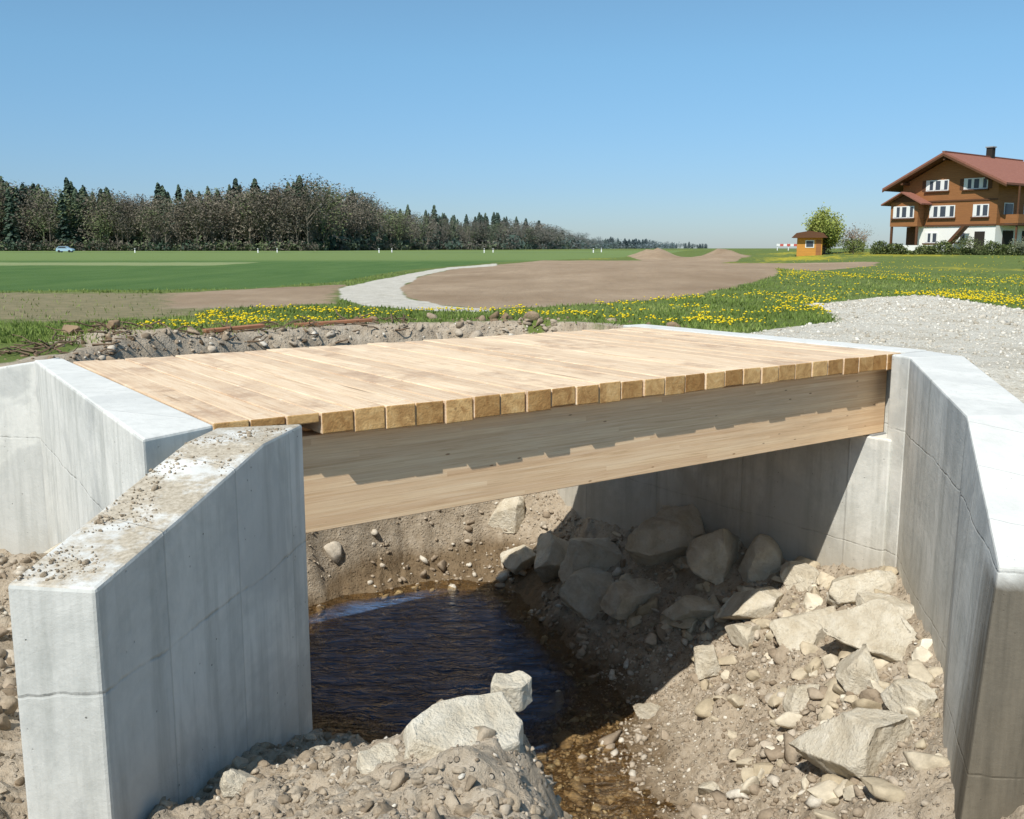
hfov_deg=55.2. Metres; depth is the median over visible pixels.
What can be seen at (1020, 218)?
balcony rail
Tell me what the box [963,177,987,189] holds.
window frame
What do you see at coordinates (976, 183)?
window pane
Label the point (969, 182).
window pane
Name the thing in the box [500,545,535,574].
boulder
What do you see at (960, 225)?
floor band
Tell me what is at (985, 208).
window pane
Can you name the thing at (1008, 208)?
window
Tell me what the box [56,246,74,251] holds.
parked car
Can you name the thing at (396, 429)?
wooden bridge
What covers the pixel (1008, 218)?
balcony end
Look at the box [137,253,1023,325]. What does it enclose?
dandelion flowers
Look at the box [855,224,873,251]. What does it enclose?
bare shrub
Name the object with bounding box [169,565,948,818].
pebbles
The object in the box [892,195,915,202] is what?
bay gable
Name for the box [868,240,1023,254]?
garden hedge
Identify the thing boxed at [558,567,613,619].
boulder
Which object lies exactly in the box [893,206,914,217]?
bay window frame
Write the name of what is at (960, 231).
outside stair
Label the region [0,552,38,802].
pit rubble
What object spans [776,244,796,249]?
striped barrier
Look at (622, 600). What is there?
boulder
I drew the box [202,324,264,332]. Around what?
timber offcut
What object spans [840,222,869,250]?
bare shrub
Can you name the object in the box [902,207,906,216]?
bay window pane
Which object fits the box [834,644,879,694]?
boulder
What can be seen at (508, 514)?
boulder
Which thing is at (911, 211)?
bay window pane
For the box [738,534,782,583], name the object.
boulder
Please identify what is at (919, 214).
bay
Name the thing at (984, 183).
window pane
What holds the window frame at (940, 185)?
attached to the timber walls at (953, 172)
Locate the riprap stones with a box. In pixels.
[612,531,949,818]
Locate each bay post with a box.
[889,227,892,243]
[914,226,918,244]
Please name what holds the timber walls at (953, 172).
on the ground floor walls at (993, 233)
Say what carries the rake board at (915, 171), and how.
attached to the roof at (913, 170)
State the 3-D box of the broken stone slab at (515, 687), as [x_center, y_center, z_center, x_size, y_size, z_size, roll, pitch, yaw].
[-0.013,1.411,4.915,0.192,0.159,0.200,17,24,35]
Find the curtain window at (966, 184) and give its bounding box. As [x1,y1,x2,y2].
[964,179,967,188]
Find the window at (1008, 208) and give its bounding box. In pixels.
[1004,203,1012,213]
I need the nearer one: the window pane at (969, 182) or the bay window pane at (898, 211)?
the window pane at (969, 182)
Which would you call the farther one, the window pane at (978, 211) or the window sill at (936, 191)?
the window sill at (936, 191)
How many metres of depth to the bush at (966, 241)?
87.36 m
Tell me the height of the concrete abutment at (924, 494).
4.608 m
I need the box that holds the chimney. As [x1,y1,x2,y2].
[986,147,995,158]
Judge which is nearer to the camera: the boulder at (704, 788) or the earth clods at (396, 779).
the earth clods at (396, 779)
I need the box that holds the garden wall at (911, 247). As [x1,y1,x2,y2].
[900,245,934,250]
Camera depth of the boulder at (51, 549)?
9.04 m
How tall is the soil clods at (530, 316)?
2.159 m
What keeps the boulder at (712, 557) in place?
on the ground at (478, 278)
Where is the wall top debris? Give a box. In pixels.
[17,428,286,580]
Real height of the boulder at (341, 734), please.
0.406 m
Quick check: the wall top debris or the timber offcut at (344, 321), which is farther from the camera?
the timber offcut at (344, 321)
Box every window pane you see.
[896,207,899,216]
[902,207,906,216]
[910,207,912,216]
[932,233,936,241]
[933,207,937,216]
[935,181,940,189]
[940,206,945,216]
[944,180,947,189]
[949,206,953,215]
[967,179,971,188]
[974,179,978,187]
[976,205,979,215]
[982,205,987,215]
[983,178,986,187]
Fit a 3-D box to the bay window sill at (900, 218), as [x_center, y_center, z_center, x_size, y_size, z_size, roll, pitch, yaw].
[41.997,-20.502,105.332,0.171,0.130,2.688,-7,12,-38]
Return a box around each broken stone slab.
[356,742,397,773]
[403,691,523,759]
[490,670,531,711]
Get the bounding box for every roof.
[881,192,903,205]
[882,152,943,189]
[902,192,931,204]
[944,152,1023,185]
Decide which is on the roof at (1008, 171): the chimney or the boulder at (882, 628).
the chimney
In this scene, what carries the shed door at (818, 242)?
in the garden shed
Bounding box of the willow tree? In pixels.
[801,202,846,253]
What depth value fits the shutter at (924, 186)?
104.67 m
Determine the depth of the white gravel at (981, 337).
14.32 m
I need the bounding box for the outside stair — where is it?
[948,226,968,244]
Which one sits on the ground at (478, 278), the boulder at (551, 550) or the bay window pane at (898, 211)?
the boulder at (551, 550)
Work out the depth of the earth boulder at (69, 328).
12.13 m
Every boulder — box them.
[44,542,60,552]
[61,325,80,334]
[106,320,120,329]
[219,769,259,798]
[309,745,326,749]
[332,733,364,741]
[488,496,524,532]
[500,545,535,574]
[534,533,568,582]
[558,537,621,582]
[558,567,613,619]
[600,578,661,619]
[625,517,694,565]
[633,702,660,719]
[656,504,705,537]
[661,595,719,621]
[686,529,739,584]
[694,645,721,679]
[698,781,720,795]
[716,586,782,620]
[725,623,760,650]
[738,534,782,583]
[769,605,835,651]
[780,561,819,591]
[782,684,819,712]
[788,707,913,779]
[815,598,916,661]
[825,570,897,608]
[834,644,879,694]
[855,592,913,619]
[880,678,937,715]
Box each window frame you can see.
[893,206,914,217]
[924,232,937,242]
[926,179,948,190]
[929,205,954,217]
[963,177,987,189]
[972,204,988,216]
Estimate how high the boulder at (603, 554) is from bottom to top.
0.766 m
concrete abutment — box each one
[0,358,312,818]
[557,324,1023,818]
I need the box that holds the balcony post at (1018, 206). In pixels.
[1014,186,1020,244]
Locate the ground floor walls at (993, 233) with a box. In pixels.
[917,225,1023,250]
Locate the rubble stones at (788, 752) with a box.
[0,322,909,818]
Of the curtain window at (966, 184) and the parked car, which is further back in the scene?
the parked car
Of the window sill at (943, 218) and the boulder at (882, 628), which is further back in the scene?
the window sill at (943, 218)
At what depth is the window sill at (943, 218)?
102.94 m
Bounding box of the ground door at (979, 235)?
[974,231,984,249]
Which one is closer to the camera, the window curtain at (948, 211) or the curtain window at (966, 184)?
the curtain window at (966, 184)
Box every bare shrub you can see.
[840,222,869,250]
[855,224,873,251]
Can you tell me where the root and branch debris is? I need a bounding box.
[0,309,416,357]
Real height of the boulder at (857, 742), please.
0.660 m
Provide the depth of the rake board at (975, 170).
98.69 m
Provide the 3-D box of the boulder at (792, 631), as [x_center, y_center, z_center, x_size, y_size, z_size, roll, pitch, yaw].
[2.918,2.209,9.810,0.701,0.447,0.499,-8,13,-42]
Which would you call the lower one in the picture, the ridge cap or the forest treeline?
the forest treeline
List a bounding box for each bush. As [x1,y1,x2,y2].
[839,238,868,253]
[953,235,989,253]
[1004,239,1023,254]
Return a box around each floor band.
[924,224,995,226]
[928,198,997,201]
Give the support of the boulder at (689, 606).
on the ground at (478, 278)
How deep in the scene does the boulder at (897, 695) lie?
7.73 m
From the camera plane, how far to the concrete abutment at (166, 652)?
5.08 m
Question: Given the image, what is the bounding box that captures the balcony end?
[1000,214,1017,222]
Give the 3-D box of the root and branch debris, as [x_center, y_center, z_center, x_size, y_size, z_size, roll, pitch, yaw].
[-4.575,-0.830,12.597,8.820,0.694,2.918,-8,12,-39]
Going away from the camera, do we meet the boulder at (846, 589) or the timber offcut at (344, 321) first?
the boulder at (846, 589)
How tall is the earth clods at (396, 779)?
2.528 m
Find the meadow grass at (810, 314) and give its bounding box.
[0,267,1023,344]
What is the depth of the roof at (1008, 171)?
101.45 m
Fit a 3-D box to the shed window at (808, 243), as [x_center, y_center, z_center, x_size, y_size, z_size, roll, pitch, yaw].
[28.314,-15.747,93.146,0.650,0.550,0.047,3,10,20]
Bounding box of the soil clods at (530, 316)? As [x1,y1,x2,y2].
[0,311,686,359]
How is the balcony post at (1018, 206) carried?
on the ground at (478, 278)
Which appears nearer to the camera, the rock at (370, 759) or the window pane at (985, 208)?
the rock at (370, 759)
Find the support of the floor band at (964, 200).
attached to the timber walls at (953, 172)
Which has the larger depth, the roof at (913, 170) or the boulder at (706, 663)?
the roof at (913, 170)
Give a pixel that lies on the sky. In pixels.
(715, 123)
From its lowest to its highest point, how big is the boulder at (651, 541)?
0.862 m
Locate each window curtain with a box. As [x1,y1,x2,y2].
[907,207,909,216]
[930,207,933,216]
[946,206,949,216]
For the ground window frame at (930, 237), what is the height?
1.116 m
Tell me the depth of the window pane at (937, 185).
103.42 m
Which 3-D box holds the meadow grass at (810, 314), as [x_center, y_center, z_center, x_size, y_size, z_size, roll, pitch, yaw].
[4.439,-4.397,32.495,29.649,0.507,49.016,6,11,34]
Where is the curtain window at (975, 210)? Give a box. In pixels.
[973,205,976,215]
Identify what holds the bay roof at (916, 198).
attached to the timber walls at (953, 172)
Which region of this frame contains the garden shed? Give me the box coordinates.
[792,231,827,255]
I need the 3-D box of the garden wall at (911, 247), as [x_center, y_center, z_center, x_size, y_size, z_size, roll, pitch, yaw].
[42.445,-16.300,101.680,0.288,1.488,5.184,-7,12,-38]
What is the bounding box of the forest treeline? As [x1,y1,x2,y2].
[0,172,707,250]
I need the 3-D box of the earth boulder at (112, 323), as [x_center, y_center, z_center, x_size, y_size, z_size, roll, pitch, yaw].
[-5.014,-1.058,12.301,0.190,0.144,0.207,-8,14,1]
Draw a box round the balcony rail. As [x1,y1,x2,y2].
[1017,214,1023,222]
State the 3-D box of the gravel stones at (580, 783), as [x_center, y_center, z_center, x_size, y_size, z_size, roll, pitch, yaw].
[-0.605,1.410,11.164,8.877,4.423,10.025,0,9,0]
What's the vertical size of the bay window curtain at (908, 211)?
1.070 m
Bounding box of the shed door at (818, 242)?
[816,240,820,254]
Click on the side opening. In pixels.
(1007, 236)
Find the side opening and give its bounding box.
[1001,230,1013,248]
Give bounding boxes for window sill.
[891,218,914,219]
[924,190,949,192]
[927,217,955,218]
[961,188,988,190]
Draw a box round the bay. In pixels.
[890,202,925,226]
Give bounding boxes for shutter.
[922,181,925,191]
[960,179,963,189]
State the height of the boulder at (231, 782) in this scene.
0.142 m
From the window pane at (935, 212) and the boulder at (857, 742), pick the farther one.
the window pane at (935, 212)
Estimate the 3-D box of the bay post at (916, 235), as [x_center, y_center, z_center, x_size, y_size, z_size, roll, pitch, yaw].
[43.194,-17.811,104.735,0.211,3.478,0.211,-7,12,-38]
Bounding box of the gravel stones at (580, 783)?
[0,319,943,818]
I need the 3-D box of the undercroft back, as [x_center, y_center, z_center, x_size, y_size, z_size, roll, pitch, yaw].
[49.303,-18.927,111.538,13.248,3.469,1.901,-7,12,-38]
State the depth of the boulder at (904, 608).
9.45 m
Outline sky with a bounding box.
[0,0,1023,247]
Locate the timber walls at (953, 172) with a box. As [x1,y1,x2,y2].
[903,160,1023,224]
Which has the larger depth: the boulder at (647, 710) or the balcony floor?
the balcony floor
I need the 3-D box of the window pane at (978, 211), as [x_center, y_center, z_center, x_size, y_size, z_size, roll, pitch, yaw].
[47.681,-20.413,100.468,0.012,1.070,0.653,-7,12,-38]
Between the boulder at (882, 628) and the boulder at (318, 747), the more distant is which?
the boulder at (882, 628)
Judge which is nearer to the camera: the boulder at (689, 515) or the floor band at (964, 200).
the boulder at (689, 515)
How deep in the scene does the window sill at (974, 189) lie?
100.47 m
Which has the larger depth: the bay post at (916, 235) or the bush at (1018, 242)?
the bay post at (916, 235)
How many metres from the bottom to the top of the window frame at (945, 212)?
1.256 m
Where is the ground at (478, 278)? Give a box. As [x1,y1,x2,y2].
[0,248,1023,818]
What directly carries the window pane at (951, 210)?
attached to the window frame at (945, 212)
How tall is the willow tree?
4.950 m
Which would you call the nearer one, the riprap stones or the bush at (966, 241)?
the riprap stones
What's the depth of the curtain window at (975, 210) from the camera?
100.59 m
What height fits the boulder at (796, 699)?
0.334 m
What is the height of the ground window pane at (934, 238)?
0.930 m
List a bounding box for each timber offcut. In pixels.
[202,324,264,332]
[294,318,371,326]
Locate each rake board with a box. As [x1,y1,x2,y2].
[882,154,942,191]
[943,154,1006,185]
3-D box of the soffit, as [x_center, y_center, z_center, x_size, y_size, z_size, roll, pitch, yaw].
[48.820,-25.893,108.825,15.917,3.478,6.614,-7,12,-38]
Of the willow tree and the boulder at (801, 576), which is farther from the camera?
the willow tree
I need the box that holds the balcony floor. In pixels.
[1000,223,1023,225]
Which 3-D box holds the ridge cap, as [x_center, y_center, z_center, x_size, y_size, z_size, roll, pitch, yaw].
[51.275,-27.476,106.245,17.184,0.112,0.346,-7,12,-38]
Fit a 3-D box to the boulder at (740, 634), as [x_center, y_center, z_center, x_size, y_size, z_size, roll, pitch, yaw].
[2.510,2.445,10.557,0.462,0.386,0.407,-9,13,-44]
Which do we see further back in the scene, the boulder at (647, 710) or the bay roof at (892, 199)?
the bay roof at (892, 199)
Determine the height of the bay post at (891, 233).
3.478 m
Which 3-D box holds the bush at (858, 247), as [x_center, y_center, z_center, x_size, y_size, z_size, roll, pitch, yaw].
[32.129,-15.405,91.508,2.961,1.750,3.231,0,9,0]
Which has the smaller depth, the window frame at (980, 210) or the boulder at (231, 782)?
the boulder at (231, 782)
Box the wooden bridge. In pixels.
[73,327,900,532]
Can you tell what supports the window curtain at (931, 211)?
hanging from the window frame at (945, 212)
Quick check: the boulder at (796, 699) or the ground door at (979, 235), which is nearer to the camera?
the boulder at (796, 699)
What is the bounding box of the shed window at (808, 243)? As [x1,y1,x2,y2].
[806,241,812,246]
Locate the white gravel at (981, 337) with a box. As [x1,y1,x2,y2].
[743,295,1023,397]
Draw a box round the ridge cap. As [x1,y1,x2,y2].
[942,151,1023,160]
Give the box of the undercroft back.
[906,227,915,244]
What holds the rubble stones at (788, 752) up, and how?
on the ground at (478, 278)
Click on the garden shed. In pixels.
(809, 243)
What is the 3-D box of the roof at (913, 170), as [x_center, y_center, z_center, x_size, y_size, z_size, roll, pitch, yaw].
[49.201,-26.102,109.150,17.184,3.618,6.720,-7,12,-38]
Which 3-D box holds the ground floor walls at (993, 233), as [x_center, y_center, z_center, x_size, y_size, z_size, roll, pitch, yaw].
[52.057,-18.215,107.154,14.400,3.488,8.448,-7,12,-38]
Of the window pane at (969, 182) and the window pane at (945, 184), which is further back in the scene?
the window pane at (945, 184)
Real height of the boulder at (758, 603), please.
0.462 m
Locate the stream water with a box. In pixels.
[308,580,674,818]
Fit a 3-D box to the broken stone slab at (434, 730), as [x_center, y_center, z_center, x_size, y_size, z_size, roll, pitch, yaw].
[-0.218,1.488,4.489,0.580,0.132,0.405,-3,30,-24]
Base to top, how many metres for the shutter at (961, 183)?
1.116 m
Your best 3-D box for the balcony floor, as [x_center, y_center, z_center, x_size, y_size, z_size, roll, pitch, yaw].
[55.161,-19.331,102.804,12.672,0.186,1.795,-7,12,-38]
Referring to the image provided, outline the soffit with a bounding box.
[886,156,946,191]
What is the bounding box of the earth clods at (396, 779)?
[159,699,572,818]
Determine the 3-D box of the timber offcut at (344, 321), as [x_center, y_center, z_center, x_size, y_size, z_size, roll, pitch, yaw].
[-2.700,-1.320,14.831,1.200,0.045,0.120,-7,14,-28]

